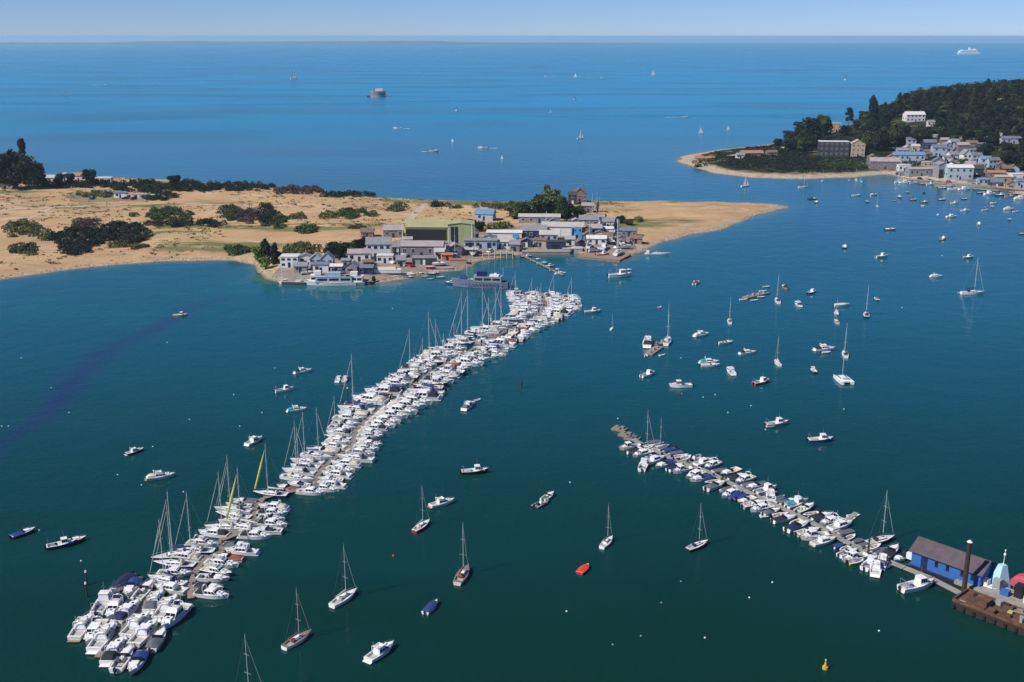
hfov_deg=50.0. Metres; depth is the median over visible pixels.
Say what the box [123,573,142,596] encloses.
day boat
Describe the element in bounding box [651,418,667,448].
sailing yacht
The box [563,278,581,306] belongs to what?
sailing yacht
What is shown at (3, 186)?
bungalow
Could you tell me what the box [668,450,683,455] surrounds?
dinghy
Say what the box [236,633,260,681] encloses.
sailing yacht
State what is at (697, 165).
thicket
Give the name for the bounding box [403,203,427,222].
beach path
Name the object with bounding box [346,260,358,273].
hut
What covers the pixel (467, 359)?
motor cruiser
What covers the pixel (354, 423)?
day boat
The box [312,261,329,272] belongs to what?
annexe
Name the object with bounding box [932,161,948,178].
boathouse
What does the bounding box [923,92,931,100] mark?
pine tree
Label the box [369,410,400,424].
motor cruiser
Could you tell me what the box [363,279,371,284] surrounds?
quay
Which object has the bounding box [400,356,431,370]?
motor cruiser
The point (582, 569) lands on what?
dinghy
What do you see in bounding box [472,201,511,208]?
thicket
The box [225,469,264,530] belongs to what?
sailing yacht
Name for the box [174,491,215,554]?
sailing yacht
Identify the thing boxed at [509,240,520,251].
hut
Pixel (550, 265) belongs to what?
fishing boat
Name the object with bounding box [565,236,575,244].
hut
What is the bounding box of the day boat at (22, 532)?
[9,526,34,538]
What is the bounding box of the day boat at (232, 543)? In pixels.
[221,540,248,545]
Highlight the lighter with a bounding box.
[645,250,669,254]
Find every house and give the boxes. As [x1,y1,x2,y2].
[279,253,300,267]
[308,252,321,268]
[319,251,335,262]
[365,234,391,258]
[474,208,495,220]
[521,224,547,237]
[568,191,577,203]
[573,185,586,202]
[579,215,598,224]
[581,202,594,212]
[582,224,592,236]
[587,224,602,233]
[601,217,614,225]
[829,123,841,132]
[849,139,865,156]
[866,154,878,163]
[868,157,900,168]
[895,148,907,150]
[902,145,911,151]
[905,137,916,145]
[905,167,932,176]
[910,144,920,151]
[921,139,936,148]
[921,161,931,166]
[925,152,932,157]
[930,144,947,156]
[931,156,944,166]
[939,137,949,143]
[942,142,953,150]
[942,155,951,161]
[946,151,958,158]
[947,139,960,148]
[954,142,969,151]
[959,149,972,162]
[963,161,975,164]
[965,140,977,147]
[968,148,976,151]
[971,152,983,161]
[975,142,985,147]
[978,156,990,166]
[986,157,1000,167]
[995,161,1006,169]
[1008,173,1023,177]
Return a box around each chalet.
[95,177,113,181]
[113,191,127,197]
[621,227,637,236]
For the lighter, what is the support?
on the sea
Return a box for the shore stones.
[1,196,788,280]
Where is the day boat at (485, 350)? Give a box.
[476,348,498,351]
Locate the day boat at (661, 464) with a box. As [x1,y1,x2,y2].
[655,457,675,469]
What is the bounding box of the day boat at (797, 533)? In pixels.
[794,525,820,537]
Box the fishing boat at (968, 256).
[961,251,973,258]
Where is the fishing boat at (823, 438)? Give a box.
[806,427,833,442]
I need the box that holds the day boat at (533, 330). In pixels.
[516,326,539,332]
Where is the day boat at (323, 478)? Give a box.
[318,475,345,482]
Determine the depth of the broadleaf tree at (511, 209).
546.76 m
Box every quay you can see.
[281,279,305,285]
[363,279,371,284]
[477,250,511,256]
[522,249,569,254]
[898,178,932,182]
[933,182,994,187]
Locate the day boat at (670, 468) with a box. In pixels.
[665,462,682,471]
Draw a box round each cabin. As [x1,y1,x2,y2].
[293,262,308,272]
[299,252,312,265]
[329,263,343,273]
[340,258,351,267]
[434,248,444,258]
[475,228,479,237]
[484,234,494,237]
[539,230,558,238]
[548,217,559,221]
[582,230,594,241]
[594,230,603,234]
[602,226,613,231]
[603,232,612,241]
[610,219,619,227]
[618,234,626,243]
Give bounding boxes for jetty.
[935,185,974,187]
[973,188,999,191]
[995,186,1023,190]
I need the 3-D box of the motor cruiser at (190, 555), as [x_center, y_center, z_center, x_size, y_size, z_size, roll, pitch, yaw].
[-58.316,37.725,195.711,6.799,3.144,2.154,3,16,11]
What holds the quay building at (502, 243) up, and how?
on the yard ground at (289, 273)
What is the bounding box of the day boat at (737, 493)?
[728,488,740,501]
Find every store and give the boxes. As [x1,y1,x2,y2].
[382,224,403,237]
[562,246,582,252]
[586,235,606,243]
[973,165,984,174]
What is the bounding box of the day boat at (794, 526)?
[783,518,808,532]
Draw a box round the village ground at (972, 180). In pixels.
[891,144,1023,186]
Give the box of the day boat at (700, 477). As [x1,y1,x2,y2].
[689,473,714,481]
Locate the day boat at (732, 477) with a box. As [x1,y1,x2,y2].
[725,472,747,480]
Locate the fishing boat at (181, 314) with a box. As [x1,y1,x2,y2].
[172,311,187,316]
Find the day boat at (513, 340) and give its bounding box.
[494,338,518,343]
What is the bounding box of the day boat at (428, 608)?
[421,598,437,615]
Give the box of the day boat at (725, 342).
[717,340,732,344]
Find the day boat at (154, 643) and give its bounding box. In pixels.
[145,624,166,654]
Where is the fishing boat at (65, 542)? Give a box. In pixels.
[44,531,76,549]
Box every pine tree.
[17,138,25,154]
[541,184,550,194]
[797,137,808,152]
[845,107,853,126]
[860,125,871,134]
[881,120,890,126]
[900,93,910,101]
[917,124,925,129]
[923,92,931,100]
[933,111,945,120]
[935,122,942,127]
[939,101,949,110]
[963,113,972,123]
[968,103,974,109]
[993,117,1001,130]
[999,84,1008,92]
[1001,129,1011,135]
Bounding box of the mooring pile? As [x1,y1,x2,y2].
[961,540,972,591]
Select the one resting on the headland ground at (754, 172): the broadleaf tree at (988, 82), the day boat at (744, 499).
the broadleaf tree at (988, 82)
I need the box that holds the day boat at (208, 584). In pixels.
[192,581,222,590]
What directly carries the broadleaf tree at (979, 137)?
on the headland ground at (754, 172)
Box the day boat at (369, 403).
[342,399,373,406]
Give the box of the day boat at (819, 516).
[808,510,833,520]
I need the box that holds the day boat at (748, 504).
[740,498,765,509]
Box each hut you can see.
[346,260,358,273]
[357,264,374,274]
[360,228,374,237]
[361,259,373,263]
[391,243,399,251]
[395,255,405,266]
[403,236,412,239]
[441,252,453,260]
[447,242,461,255]
[450,258,466,263]
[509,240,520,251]
[520,236,533,246]
[534,237,548,246]
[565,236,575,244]
[571,217,579,221]
[571,225,582,238]
[575,237,584,246]
[629,235,642,243]
[695,156,714,160]
[735,153,744,157]
[765,150,777,155]
[1013,178,1023,187]
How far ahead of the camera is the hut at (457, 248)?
458.75 m
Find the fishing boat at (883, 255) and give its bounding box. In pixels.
[874,252,887,257]
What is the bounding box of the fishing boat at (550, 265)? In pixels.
[543,263,554,267]
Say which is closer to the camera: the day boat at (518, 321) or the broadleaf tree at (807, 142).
the day boat at (518, 321)
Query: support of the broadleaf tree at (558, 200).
on the spit ground at (667, 219)
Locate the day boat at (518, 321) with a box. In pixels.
[500,318,523,324]
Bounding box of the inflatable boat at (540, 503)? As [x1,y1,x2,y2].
[531,498,548,508]
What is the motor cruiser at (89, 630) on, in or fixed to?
on the sea
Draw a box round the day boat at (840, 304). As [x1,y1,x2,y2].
[832,303,849,306]
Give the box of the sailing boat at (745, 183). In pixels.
[741,176,748,186]
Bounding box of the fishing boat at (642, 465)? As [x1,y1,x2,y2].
[637,457,647,472]
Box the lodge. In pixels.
[926,120,934,126]
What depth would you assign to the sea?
292.12 m
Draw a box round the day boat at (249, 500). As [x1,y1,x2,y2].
[233,497,258,503]
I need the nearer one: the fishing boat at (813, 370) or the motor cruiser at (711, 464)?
the motor cruiser at (711, 464)
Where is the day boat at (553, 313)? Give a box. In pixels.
[541,311,563,315]
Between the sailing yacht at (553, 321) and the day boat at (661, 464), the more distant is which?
the sailing yacht at (553, 321)
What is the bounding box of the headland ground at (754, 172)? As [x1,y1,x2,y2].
[676,83,1023,195]
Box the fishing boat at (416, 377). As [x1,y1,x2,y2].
[388,370,419,380]
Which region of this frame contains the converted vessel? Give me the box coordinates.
[451,270,508,288]
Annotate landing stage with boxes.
[953,575,1023,608]
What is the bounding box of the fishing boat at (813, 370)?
[810,363,817,373]
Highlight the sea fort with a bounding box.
[367,88,385,96]
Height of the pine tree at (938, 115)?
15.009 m
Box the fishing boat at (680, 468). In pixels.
[672,461,693,473]
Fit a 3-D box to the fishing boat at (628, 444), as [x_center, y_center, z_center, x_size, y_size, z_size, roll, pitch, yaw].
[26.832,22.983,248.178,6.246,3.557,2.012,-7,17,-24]
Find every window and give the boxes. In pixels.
[107,601,122,609]
[164,607,182,618]
[204,589,218,594]
[209,566,223,571]
[214,558,229,563]
[392,405,406,409]
[399,400,413,404]
[475,278,499,280]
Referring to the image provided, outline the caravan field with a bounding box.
[63,193,150,201]
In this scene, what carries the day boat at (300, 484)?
on the sea
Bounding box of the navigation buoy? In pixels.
[822,659,827,669]
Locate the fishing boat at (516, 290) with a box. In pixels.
[506,288,522,291]
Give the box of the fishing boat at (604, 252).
[595,250,609,255]
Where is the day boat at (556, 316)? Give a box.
[541,313,564,319]
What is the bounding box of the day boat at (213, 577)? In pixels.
[194,572,229,582]
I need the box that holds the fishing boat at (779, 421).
[764,411,788,426]
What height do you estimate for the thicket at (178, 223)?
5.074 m
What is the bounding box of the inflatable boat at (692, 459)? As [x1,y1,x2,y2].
[684,454,701,463]
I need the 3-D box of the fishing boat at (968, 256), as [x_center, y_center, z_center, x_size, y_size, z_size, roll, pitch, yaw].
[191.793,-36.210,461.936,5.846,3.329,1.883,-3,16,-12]
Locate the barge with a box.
[951,588,1023,635]
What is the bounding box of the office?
[462,247,477,254]
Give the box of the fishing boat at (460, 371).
[436,360,466,375]
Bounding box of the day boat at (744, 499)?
[738,494,757,504]
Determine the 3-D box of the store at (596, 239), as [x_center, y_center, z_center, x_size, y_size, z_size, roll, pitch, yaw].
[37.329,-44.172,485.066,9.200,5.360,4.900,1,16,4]
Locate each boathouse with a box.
[906,536,996,586]
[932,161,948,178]
[944,164,974,179]
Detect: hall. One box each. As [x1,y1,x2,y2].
[541,221,584,235]
[892,151,925,160]
[998,136,1021,143]
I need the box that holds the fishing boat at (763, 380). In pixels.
[752,374,769,385]
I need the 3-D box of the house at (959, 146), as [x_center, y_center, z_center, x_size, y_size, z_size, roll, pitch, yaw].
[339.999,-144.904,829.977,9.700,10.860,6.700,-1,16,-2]
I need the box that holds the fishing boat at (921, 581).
[897,569,934,593]
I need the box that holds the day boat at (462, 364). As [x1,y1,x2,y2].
[445,362,472,368]
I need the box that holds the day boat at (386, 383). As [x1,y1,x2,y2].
[376,382,403,390]
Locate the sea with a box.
[0,42,1023,681]
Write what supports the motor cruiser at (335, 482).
on the sea
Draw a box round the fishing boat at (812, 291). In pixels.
[806,288,815,293]
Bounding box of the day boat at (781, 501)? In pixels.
[776,497,793,504]
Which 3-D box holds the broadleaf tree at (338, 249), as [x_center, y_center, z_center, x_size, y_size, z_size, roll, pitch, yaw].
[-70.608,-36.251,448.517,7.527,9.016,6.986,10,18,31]
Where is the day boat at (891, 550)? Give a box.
[881,542,898,558]
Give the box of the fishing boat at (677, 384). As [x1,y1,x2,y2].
[669,379,693,387]
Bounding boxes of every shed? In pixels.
[404,219,450,240]
[412,255,436,265]
[447,219,474,244]
[518,213,560,222]
[546,239,565,248]
[975,178,989,184]
[988,178,1003,186]
[999,165,1012,174]
[1004,180,1015,186]
[1011,164,1019,172]
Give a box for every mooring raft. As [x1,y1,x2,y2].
[643,345,663,355]
[742,290,769,298]
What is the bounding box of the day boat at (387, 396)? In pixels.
[362,392,392,399]
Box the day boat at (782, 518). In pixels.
[770,513,796,523]
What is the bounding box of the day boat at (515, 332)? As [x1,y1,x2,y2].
[506,330,531,336]
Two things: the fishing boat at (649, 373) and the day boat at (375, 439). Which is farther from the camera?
the fishing boat at (649, 373)
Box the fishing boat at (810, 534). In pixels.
[800,525,830,540]
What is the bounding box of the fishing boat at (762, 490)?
[753,482,776,494]
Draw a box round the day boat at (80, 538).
[55,534,85,545]
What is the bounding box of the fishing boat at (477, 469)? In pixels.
[459,464,488,474]
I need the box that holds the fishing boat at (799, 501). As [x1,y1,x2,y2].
[784,491,805,509]
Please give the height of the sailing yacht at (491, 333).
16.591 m
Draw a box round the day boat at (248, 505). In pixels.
[225,501,253,507]
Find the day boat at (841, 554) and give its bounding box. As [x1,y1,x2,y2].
[836,546,857,558]
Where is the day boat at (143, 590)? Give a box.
[130,577,153,601]
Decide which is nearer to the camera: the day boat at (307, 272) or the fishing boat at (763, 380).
the fishing boat at (763, 380)
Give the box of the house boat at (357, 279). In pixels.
[345,271,364,285]
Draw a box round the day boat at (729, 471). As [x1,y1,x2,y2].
[720,465,741,476]
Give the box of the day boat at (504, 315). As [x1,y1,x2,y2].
[503,314,526,317]
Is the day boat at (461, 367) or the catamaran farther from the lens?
the day boat at (461, 367)
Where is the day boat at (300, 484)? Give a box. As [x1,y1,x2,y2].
[287,480,312,487]
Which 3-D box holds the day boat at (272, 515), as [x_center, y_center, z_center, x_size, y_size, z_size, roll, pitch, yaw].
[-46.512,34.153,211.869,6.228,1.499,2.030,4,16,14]
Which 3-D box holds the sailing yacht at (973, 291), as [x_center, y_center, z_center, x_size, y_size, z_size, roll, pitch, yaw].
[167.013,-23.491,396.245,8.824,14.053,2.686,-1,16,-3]
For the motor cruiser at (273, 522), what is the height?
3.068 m
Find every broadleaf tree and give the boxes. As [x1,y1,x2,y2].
[0,148,27,188]
[0,166,10,183]
[13,153,42,187]
[29,162,47,186]
[53,173,63,183]
[64,173,74,182]
[80,169,97,184]
[166,175,180,185]
[250,245,262,262]
[258,256,270,268]
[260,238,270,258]
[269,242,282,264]
[323,241,333,254]
[330,241,349,259]
[343,242,355,254]
[351,238,364,248]
[475,221,485,230]
[505,203,517,217]
[514,201,532,216]
[524,200,537,212]
[531,194,549,213]
[542,188,561,213]
[553,195,568,213]
[559,203,573,221]
[573,205,586,215]
[616,215,625,222]
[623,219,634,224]
[773,138,782,144]
[782,130,797,140]
[783,140,796,151]
[793,121,805,133]
[797,139,809,151]
[801,117,822,138]
[808,139,818,148]
[817,114,832,133]
[817,130,826,139]
[837,125,852,134]
[852,120,863,128]
[858,119,870,128]
[860,130,876,146]
[865,142,871,152]
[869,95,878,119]
[869,131,889,151]
[888,129,903,145]
[890,106,901,116]
[891,120,908,129]
[895,103,904,109]
[897,92,902,102]
[899,125,911,132]
[900,107,908,112]
[901,133,910,141]
[909,133,920,143]
[912,95,919,102]
[913,129,924,134]
[915,102,922,110]
[917,131,932,143]
[922,107,936,117]
[932,126,946,133]
[933,90,941,96]
[936,132,949,140]
[944,87,953,95]
[949,100,954,108]
[949,129,960,136]
[949,134,959,138]
[957,85,965,94]
[958,158,967,163]
[962,129,974,140]
[970,93,974,102]
[973,133,988,141]
[976,147,990,155]
[982,143,992,151]
[984,78,990,89]
[986,132,1000,144]
[990,149,1005,161]
[997,125,1012,132]
[998,144,1018,150]
[1000,150,1021,164]
[1001,142,1012,150]
[1010,126,1018,135]
[1010,153,1023,169]
[1011,79,1019,87]
[1013,107,1023,117]
[1015,82,1023,87]
[1015,124,1023,135]
[1019,138,1023,152]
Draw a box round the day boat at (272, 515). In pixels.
[256,513,284,520]
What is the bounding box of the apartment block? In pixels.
[817,140,849,156]
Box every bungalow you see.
[0,181,17,188]
[46,175,55,181]
[72,172,84,180]
[347,248,371,261]
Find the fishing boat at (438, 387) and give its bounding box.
[412,373,445,390]
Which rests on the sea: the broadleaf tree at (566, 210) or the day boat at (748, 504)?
the day boat at (748, 504)
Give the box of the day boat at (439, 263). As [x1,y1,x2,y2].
[431,261,446,264]
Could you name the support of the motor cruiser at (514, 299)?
on the sea
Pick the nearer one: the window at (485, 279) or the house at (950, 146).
the window at (485, 279)
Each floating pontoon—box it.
[94,594,148,658]
[187,293,547,600]
[521,255,563,275]
[626,434,960,594]
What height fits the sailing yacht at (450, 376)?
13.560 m
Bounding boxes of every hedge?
[41,179,109,188]
[75,188,113,197]
[107,178,170,192]
[141,188,178,200]
[161,178,220,191]
[210,180,275,191]
[273,184,324,194]
[319,189,375,197]
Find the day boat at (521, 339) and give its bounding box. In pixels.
[501,334,525,341]
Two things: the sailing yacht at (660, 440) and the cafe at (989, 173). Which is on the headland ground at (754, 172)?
the cafe at (989, 173)
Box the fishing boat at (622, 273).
[606,269,631,277]
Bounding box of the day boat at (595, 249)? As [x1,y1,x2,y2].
[587,247,600,251]
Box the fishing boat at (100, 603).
[89,585,112,617]
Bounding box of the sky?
[0,0,1023,42]
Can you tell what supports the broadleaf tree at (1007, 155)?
on the headland ground at (754, 172)
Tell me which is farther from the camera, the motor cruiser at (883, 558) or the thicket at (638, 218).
the thicket at (638, 218)
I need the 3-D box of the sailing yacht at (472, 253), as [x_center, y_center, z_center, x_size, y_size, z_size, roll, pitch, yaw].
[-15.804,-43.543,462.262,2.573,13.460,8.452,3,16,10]
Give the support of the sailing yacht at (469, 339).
on the sea
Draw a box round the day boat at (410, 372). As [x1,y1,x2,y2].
[394,370,420,374]
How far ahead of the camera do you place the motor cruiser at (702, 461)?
239.22 m
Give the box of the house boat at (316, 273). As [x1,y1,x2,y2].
[305,270,324,280]
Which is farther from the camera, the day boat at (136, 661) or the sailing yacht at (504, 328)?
the sailing yacht at (504, 328)
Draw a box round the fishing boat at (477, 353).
[464,346,483,355]
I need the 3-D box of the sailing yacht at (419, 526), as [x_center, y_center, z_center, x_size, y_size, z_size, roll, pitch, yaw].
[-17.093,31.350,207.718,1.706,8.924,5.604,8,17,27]
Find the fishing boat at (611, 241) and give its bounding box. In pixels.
[608,237,614,244]
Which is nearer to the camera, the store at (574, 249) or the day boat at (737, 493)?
the day boat at (737, 493)
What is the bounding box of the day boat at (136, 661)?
[127,646,148,675]
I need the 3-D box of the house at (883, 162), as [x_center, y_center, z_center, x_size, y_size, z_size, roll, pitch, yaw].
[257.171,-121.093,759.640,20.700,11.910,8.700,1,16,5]
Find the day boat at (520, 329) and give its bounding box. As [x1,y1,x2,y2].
[506,328,530,332]
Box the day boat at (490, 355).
[483,353,499,357]
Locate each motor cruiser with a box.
[67,609,93,641]
[84,611,109,644]
[85,617,116,654]
[99,632,125,666]
[105,593,129,619]
[109,595,139,626]
[118,608,150,640]
[124,446,143,455]
[126,614,158,649]
[142,585,164,614]
[144,470,174,480]
[151,591,178,622]
[154,580,188,595]
[155,561,192,577]
[160,595,193,628]
[176,548,202,561]
[185,534,218,547]
[193,584,228,598]
[198,526,230,537]
[199,560,231,576]
[203,552,238,567]
[218,514,250,523]
[225,540,260,555]
[237,527,271,539]
[243,434,261,445]
[255,513,287,527]
[256,503,288,515]
[259,500,291,510]
[286,405,306,412]
[290,459,320,469]
[293,367,311,373]
[294,484,325,495]
[313,480,339,491]
[317,477,347,488]
[321,440,346,449]
[322,467,353,478]
[324,434,350,444]
[325,457,355,472]
[326,426,352,435]
[331,409,363,421]
[331,454,362,467]
[334,375,341,382]
[341,375,347,382]
[344,444,374,456]
[352,391,388,405]
[353,441,378,451]
[356,429,382,438]
[356,437,382,446]
[357,424,382,433]
[361,422,388,430]
[363,638,393,663]
[364,382,402,395]
[364,413,395,428]
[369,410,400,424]
[374,402,408,418]
[380,373,410,386]
[380,395,417,414]
[385,373,415,383]
[387,396,425,409]
[395,390,432,405]
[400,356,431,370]
[403,387,442,400]
[407,357,436,368]
[419,347,453,358]
[424,371,454,383]
[427,496,454,508]
[432,369,460,377]
[434,340,466,351]
[444,349,458,356]
[450,354,483,366]
[455,351,489,362]
[460,401,473,410]
[470,321,500,333]
[483,318,512,327]
[484,336,517,347]
[487,348,505,356]
[507,294,524,297]
[509,296,526,301]
[510,301,540,310]
[510,304,538,313]
[510,305,535,315]
[515,319,544,329]
[527,296,542,300]
[527,317,552,325]
[543,306,570,315]
[544,304,573,313]
[545,292,562,297]
[563,294,581,299]
[564,300,580,303]
[564,305,580,309]
[565,306,578,311]
[599,241,607,250]
[613,242,631,248]
[632,446,654,457]
[642,333,652,347]
[647,451,664,464]
[686,465,706,478]
[693,330,708,336]
[693,454,712,465]
[698,357,719,363]
[704,457,722,469]
[721,485,742,498]
[727,366,736,375]
[735,471,756,484]
[738,348,755,354]
[750,500,775,512]
[766,489,775,500]
[795,300,802,306]
[808,535,835,547]
[812,343,834,351]
[819,510,843,525]
[826,515,852,531]
[869,558,881,577]
[877,550,888,570]
[929,273,941,276]
[957,186,970,189]
[983,191,995,194]
[1014,195,1023,199]
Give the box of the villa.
[902,110,925,122]
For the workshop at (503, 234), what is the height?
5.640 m
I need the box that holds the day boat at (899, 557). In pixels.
[894,551,909,561]
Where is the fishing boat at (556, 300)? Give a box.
[546,296,562,303]
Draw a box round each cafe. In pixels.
[896,164,910,170]
[985,170,1006,177]
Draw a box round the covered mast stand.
[990,549,1010,587]
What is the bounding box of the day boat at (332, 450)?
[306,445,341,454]
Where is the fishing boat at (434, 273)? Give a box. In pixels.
[427,268,439,274]
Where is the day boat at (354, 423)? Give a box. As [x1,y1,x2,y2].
[329,419,358,425]
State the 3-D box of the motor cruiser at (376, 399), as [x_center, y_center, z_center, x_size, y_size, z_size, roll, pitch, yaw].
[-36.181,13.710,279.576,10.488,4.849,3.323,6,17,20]
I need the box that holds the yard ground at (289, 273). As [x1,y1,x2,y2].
[271,221,644,279]
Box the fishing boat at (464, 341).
[446,331,474,346]
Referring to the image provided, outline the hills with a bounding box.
[0,41,669,44]
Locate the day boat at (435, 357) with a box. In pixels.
[422,355,448,361]
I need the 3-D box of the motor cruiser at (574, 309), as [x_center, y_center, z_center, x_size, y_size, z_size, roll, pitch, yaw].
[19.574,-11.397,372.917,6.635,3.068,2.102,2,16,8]
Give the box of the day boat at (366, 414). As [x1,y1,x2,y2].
[338,409,369,417]
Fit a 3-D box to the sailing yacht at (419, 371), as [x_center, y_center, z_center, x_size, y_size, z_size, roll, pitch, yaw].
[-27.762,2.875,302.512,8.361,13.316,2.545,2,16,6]
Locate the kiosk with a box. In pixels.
[445,241,451,249]
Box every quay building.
[463,238,497,249]
[497,239,512,248]
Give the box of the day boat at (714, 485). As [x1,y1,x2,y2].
[703,478,725,491]
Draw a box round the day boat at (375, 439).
[355,436,382,442]
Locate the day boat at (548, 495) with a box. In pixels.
[539,490,553,500]
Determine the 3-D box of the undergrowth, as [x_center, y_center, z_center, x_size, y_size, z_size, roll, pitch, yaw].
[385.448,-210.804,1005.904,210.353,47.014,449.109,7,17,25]
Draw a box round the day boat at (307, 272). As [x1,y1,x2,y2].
[300,270,312,274]
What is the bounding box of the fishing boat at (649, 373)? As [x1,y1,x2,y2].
[639,369,654,377]
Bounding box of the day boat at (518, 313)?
[506,312,529,316]
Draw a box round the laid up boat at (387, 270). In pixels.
[373,267,401,274]
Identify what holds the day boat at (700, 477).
on the sea
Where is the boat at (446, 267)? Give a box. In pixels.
[433,266,452,269]
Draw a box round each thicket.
[0,218,45,237]
[7,240,38,255]
[37,227,55,240]
[46,223,105,255]
[71,217,101,229]
[95,220,153,243]
[106,237,149,249]
[128,212,138,216]
[143,218,192,227]
[145,205,194,220]
[188,217,227,226]
[215,203,243,220]
[223,243,250,255]
[233,207,263,223]
[254,202,277,226]
[269,211,288,228]
[281,241,322,253]
[287,211,306,219]
[293,222,319,233]
[318,209,342,218]
[339,206,377,218]
[347,223,366,228]
[385,201,409,211]
[430,200,444,206]
[444,202,463,208]
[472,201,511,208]
[484,221,513,229]
[504,200,519,210]
[634,215,643,221]
[692,160,707,166]
[702,157,724,163]
[726,157,783,168]
[742,154,766,158]
[770,157,820,169]
[777,149,799,157]
[818,157,867,169]
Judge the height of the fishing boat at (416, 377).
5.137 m
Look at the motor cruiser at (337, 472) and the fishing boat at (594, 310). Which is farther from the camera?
the fishing boat at (594, 310)
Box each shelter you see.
[992,175,1015,181]
[1010,573,1023,586]
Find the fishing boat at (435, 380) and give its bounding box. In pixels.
[417,369,448,386]
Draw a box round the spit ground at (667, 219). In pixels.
[0,177,787,282]
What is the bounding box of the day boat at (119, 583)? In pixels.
[111,570,135,593]
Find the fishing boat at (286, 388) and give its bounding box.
[273,381,293,392]
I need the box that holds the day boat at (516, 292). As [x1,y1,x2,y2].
[506,291,524,293]
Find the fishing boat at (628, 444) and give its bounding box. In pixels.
[619,438,642,450]
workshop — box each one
[399,240,444,256]
[486,230,522,239]
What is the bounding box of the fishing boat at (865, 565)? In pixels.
[860,549,876,571]
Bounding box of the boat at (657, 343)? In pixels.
[652,340,663,345]
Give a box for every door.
[552,244,558,248]
[920,555,927,569]
[939,170,942,177]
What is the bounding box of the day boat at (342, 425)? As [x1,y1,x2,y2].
[326,423,354,430]
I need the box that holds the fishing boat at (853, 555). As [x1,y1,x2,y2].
[842,547,868,562]
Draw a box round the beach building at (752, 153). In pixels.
[738,150,763,156]
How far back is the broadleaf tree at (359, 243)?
465.53 m
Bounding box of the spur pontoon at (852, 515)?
[833,512,857,533]
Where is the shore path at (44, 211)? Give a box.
[17,208,51,227]
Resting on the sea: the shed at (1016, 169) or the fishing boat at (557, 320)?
the fishing boat at (557, 320)
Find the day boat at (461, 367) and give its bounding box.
[441,365,469,370]
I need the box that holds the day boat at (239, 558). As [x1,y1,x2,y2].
[214,552,245,562]
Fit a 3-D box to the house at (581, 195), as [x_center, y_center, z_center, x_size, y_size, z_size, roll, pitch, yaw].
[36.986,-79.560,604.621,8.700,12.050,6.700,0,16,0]
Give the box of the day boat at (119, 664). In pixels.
[108,641,133,674]
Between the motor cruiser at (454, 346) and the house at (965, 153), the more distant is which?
the house at (965, 153)
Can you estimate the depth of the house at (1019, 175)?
690.31 m
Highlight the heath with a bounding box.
[701,132,1007,180]
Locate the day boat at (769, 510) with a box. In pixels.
[761,506,780,515]
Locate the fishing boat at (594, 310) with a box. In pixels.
[583,307,600,313]
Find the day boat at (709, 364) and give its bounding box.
[699,362,720,366]
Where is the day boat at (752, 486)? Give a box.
[745,480,768,489]
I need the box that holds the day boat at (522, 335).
[504,333,528,338]
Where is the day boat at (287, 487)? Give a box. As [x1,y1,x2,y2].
[277,483,299,490]
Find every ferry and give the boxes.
[304,271,355,285]
[957,47,979,53]
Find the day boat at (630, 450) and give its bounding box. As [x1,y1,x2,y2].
[624,445,645,454]
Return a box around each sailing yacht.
[147,523,187,586]
[150,492,200,560]
[153,505,196,569]
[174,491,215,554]
[204,474,238,531]
[214,456,252,513]
[215,463,252,519]
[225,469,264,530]
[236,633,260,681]
[253,447,288,498]
[279,428,313,481]
[281,589,310,650]
[282,422,316,476]
[290,411,324,464]
[300,408,332,459]
[324,398,351,440]
[328,544,356,608]
[337,353,374,413]
[337,409,374,462]
[390,231,402,263]
[397,334,426,374]
[408,338,444,396]
[410,312,444,365]
[411,490,429,532]
[423,321,444,351]
[427,333,457,378]
[442,323,463,353]
[447,296,479,343]
[453,227,457,257]
[453,526,468,585]
[454,291,485,341]
[464,287,495,335]
[469,326,488,353]
[470,222,477,254]
[473,298,508,351]
[484,291,507,330]
[489,285,517,325]
[500,287,527,321]
[507,274,525,299]
[527,285,548,327]
[530,286,555,323]
[547,278,563,300]
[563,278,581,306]
[586,218,591,248]
[599,505,612,549]
[613,226,621,255]
[638,412,654,449]
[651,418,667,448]
[663,307,670,345]
[685,505,707,552]
[727,301,731,323]
[774,339,781,366]
[775,278,780,303]
[834,300,839,323]
[842,327,848,357]
[863,287,869,318]
[864,492,894,544]
[947,171,959,189]
[960,261,984,294]
[1008,177,1018,194]
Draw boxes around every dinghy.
[576,563,588,574]
[645,439,659,444]
[656,444,668,450]
[662,445,676,452]
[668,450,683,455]
[671,454,688,458]
[677,455,690,460]
[704,477,723,484]
[711,468,726,473]
[719,486,734,491]
[734,493,747,501]
[740,481,752,487]
[769,512,788,517]
[772,495,784,502]
[802,509,821,516]
[831,543,844,548]
[837,528,854,535]
[839,544,851,550]
[844,533,855,540]
[845,559,863,564]
[852,538,863,543]
[857,542,867,546]
[862,543,880,550]
[870,547,886,554]
[882,561,891,570]
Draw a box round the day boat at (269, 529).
[252,525,284,534]
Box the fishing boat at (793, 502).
[782,489,807,506]
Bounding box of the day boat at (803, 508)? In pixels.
[793,501,813,513]
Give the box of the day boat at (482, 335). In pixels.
[468,333,486,337]
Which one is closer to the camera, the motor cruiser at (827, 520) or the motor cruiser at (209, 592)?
the motor cruiser at (209, 592)
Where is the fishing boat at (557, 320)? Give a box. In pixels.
[534,313,560,322]
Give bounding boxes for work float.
[611,425,627,431]
[618,431,634,436]
[623,434,640,440]
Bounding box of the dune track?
[1,202,409,214]
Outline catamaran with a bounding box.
[833,349,854,384]
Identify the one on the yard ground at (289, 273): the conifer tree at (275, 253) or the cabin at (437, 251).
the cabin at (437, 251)
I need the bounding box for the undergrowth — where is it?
[786,79,1023,153]
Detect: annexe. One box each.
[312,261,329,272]
[376,253,393,262]

